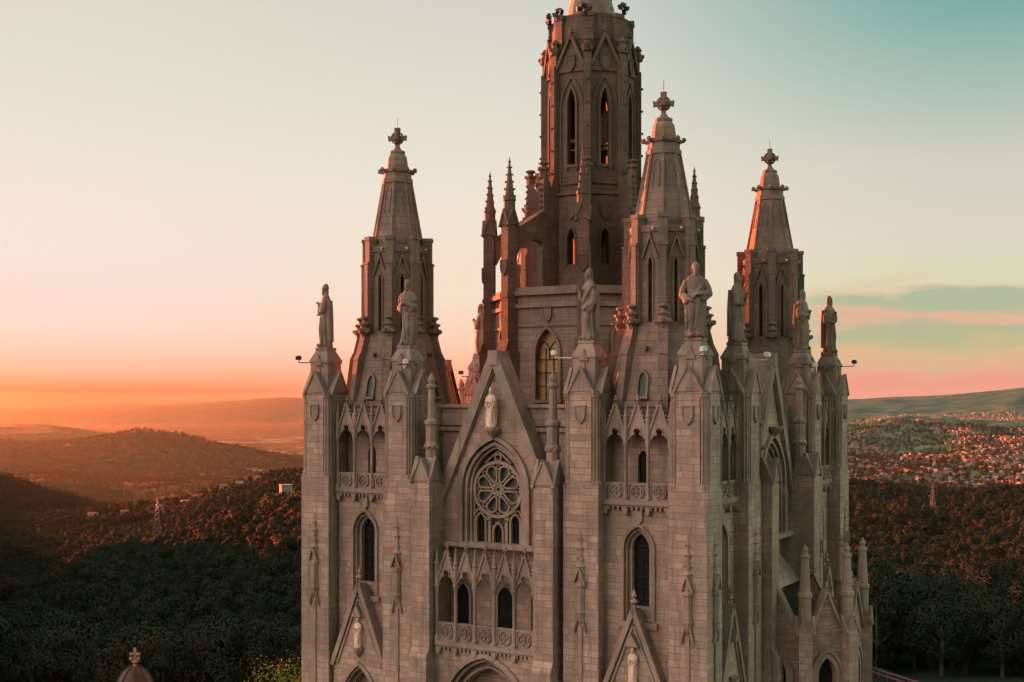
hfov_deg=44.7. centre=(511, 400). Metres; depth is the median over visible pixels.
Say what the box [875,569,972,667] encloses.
pine tree
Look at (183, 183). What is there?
sky
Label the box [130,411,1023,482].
town
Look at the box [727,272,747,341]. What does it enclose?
statue
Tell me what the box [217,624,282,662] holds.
tree
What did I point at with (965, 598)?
tree
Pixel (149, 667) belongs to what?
tree
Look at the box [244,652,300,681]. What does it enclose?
tree
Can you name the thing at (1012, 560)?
conifer
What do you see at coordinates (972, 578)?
tree
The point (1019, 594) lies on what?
tree
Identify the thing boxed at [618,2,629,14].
projector cluster
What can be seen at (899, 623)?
tree
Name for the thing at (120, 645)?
tree
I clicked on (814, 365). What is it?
floodlight
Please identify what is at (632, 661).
statue
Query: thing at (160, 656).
pine tree
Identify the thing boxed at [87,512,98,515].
house
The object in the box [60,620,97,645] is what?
tree
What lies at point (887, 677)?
guard rail
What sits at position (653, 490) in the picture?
church
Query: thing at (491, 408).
statue
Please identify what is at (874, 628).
conifer
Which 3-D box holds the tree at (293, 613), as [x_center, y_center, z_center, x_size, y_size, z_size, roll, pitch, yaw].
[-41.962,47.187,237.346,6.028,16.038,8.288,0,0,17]
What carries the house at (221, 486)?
on the ground
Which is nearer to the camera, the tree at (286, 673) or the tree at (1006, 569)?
the tree at (286, 673)
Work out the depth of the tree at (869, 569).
203.15 m
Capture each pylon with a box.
[146,498,167,534]
[927,484,935,507]
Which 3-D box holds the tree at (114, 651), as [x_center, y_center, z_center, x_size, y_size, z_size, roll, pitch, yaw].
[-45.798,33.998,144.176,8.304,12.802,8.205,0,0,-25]
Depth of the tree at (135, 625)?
174.88 m
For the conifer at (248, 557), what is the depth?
691.10 m
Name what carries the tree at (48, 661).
on the ground
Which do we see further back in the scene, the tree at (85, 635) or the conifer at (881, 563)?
the conifer at (881, 563)
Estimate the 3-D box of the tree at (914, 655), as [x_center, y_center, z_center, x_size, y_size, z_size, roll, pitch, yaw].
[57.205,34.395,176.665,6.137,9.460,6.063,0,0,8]
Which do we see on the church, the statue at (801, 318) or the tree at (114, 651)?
the statue at (801, 318)
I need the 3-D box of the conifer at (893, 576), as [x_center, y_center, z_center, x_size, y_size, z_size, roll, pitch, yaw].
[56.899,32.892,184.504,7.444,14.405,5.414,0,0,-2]
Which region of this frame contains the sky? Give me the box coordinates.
[0,0,1023,405]
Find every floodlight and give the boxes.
[296,356,308,362]
[403,359,408,368]
[551,350,570,357]
[697,346,707,356]
[750,352,770,361]
[811,363,817,370]
[841,360,856,366]
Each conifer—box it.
[0,417,1023,678]
[148,637,179,681]
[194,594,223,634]
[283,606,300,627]
[867,571,906,667]
[868,557,894,601]
[869,587,889,653]
[878,574,919,656]
[969,562,1009,622]
[998,602,1023,673]
[1005,557,1020,582]
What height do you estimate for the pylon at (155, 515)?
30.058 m
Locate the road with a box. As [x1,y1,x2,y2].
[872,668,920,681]
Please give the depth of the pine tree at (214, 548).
737.85 m
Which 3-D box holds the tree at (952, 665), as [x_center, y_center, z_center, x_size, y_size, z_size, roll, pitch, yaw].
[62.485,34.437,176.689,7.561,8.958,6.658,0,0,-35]
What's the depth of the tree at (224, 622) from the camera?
159.56 m
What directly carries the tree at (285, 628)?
on the ground
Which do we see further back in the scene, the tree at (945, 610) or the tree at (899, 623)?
the tree at (899, 623)
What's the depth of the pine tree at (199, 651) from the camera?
168.75 m
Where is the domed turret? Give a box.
[116,648,153,681]
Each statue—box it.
[316,284,333,347]
[353,617,361,648]
[397,279,417,345]
[472,304,482,356]
[485,387,496,427]
[578,268,599,340]
[627,647,637,681]
[679,262,712,337]
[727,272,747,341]
[793,289,811,349]
[820,296,837,352]
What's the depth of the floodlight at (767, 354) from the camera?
76.33 m
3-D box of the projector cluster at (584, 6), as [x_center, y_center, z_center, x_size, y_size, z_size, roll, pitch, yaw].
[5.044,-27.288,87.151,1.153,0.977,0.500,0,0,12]
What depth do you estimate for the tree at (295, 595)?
334.72 m
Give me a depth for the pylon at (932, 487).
880.51 m
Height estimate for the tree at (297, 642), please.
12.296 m
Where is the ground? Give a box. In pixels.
[0,388,1023,681]
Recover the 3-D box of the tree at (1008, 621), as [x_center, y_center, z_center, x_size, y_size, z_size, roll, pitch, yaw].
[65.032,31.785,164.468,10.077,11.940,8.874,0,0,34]
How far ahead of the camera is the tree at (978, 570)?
334.75 m
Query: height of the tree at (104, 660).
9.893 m
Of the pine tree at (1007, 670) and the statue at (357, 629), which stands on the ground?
the pine tree at (1007, 670)
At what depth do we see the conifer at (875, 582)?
170.93 m
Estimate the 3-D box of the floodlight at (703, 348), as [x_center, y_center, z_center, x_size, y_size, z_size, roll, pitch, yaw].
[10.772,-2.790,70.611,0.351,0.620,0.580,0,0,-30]
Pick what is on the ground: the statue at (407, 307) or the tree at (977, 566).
the tree at (977, 566)
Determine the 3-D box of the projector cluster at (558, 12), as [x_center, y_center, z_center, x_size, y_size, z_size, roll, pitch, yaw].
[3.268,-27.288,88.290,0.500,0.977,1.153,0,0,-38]
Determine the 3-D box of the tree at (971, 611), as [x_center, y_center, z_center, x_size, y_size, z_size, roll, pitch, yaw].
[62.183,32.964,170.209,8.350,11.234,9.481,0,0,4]
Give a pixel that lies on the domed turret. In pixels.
(134, 672)
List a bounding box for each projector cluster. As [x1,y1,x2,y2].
[545,13,551,24]
[552,8,563,19]
[576,3,591,13]
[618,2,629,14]
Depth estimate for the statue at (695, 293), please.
71.33 m
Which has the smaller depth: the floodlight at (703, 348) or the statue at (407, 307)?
the floodlight at (703, 348)
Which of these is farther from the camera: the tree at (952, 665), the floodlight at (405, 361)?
the tree at (952, 665)
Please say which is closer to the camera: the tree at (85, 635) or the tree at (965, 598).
the tree at (85, 635)
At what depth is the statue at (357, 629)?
82.53 m
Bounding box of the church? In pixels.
[301,0,873,681]
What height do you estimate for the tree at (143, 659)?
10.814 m
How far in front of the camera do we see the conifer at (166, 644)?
144.83 m
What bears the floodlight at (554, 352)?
attached to the church
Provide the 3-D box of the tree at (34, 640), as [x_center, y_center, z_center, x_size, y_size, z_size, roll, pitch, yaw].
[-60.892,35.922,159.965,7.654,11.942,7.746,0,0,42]
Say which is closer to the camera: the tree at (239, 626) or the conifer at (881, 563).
the tree at (239, 626)
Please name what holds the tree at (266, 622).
on the ground
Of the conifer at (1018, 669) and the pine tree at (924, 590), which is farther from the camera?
the pine tree at (924, 590)
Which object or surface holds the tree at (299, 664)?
on the ground
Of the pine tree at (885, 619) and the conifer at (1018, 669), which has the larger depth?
the pine tree at (885, 619)
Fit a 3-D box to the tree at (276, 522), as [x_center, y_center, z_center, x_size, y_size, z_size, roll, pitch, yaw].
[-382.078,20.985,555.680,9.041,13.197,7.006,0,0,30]
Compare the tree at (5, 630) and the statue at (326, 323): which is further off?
the tree at (5, 630)
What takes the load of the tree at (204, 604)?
on the ground
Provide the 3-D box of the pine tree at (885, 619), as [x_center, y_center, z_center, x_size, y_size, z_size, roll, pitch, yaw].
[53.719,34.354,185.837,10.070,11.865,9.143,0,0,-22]
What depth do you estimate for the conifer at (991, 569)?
185.73 m
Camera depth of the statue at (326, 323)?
84.86 m
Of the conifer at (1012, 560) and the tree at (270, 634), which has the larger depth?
the conifer at (1012, 560)
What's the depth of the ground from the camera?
12148.04 m
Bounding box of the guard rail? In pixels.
[872,667,918,681]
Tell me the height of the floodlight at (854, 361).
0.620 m
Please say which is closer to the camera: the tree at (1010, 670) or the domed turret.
the domed turret
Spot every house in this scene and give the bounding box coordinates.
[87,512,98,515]
[219,484,227,492]
[279,484,292,496]
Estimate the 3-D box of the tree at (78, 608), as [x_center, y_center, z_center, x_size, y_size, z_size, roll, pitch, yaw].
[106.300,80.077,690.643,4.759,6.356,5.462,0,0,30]
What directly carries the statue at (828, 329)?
on the church
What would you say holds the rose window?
in the church
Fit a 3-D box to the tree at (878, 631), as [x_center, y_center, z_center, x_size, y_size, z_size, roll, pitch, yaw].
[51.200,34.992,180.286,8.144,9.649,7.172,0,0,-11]
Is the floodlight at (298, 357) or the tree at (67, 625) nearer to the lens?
the floodlight at (298, 357)
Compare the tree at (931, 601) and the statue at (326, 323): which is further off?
the tree at (931, 601)
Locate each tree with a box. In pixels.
[0,418,1023,662]
[0,418,1023,664]
[0,418,1023,680]
[0,615,28,670]
[0,631,66,681]
[3,645,74,681]
[6,621,74,679]
[14,633,67,678]
[25,626,94,681]
[44,621,118,681]
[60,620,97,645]
[83,638,137,681]
[93,647,119,681]
[100,615,165,675]
[102,632,137,679]
[114,625,204,681]
[118,645,182,678]
[120,630,197,681]
[138,652,187,681]
[175,614,257,669]
[178,626,250,681]
[187,627,270,681]
[192,618,254,680]
[199,613,281,681]
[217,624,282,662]
[243,624,300,681]
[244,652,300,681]
[251,617,290,663]
[272,622,296,661]
[273,626,300,680]
[277,586,300,613]
[286,662,300,681]
[852,565,882,604]
[868,569,936,663]
[872,614,893,659]
[874,601,896,640]
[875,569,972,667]
[892,609,935,669]
[903,595,979,675]
[911,591,944,657]
[915,574,976,599]
[930,616,969,667]
[937,600,1000,672]
[938,587,1002,666]
[939,575,974,604]
[965,561,987,584]
[965,597,1023,676]
[966,568,982,589]
[968,572,1007,591]
[971,589,1023,673]
[973,559,1023,607]
[983,630,1020,673]
[990,577,1023,662]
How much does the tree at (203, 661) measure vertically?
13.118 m
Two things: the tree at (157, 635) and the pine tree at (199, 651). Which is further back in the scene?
the pine tree at (199, 651)
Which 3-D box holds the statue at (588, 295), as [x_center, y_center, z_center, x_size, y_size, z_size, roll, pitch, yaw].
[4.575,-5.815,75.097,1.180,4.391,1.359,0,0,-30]
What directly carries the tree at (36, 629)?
on the ground
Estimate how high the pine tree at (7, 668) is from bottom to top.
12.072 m
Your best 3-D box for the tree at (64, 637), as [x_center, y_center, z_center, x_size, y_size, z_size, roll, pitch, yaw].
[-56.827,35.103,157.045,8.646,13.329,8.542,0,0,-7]
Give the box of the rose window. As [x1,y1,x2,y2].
[473,449,520,543]
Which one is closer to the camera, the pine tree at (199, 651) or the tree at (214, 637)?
the tree at (214, 637)
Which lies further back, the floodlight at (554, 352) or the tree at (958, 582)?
the tree at (958, 582)
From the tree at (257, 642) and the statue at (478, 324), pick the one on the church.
the statue at (478, 324)

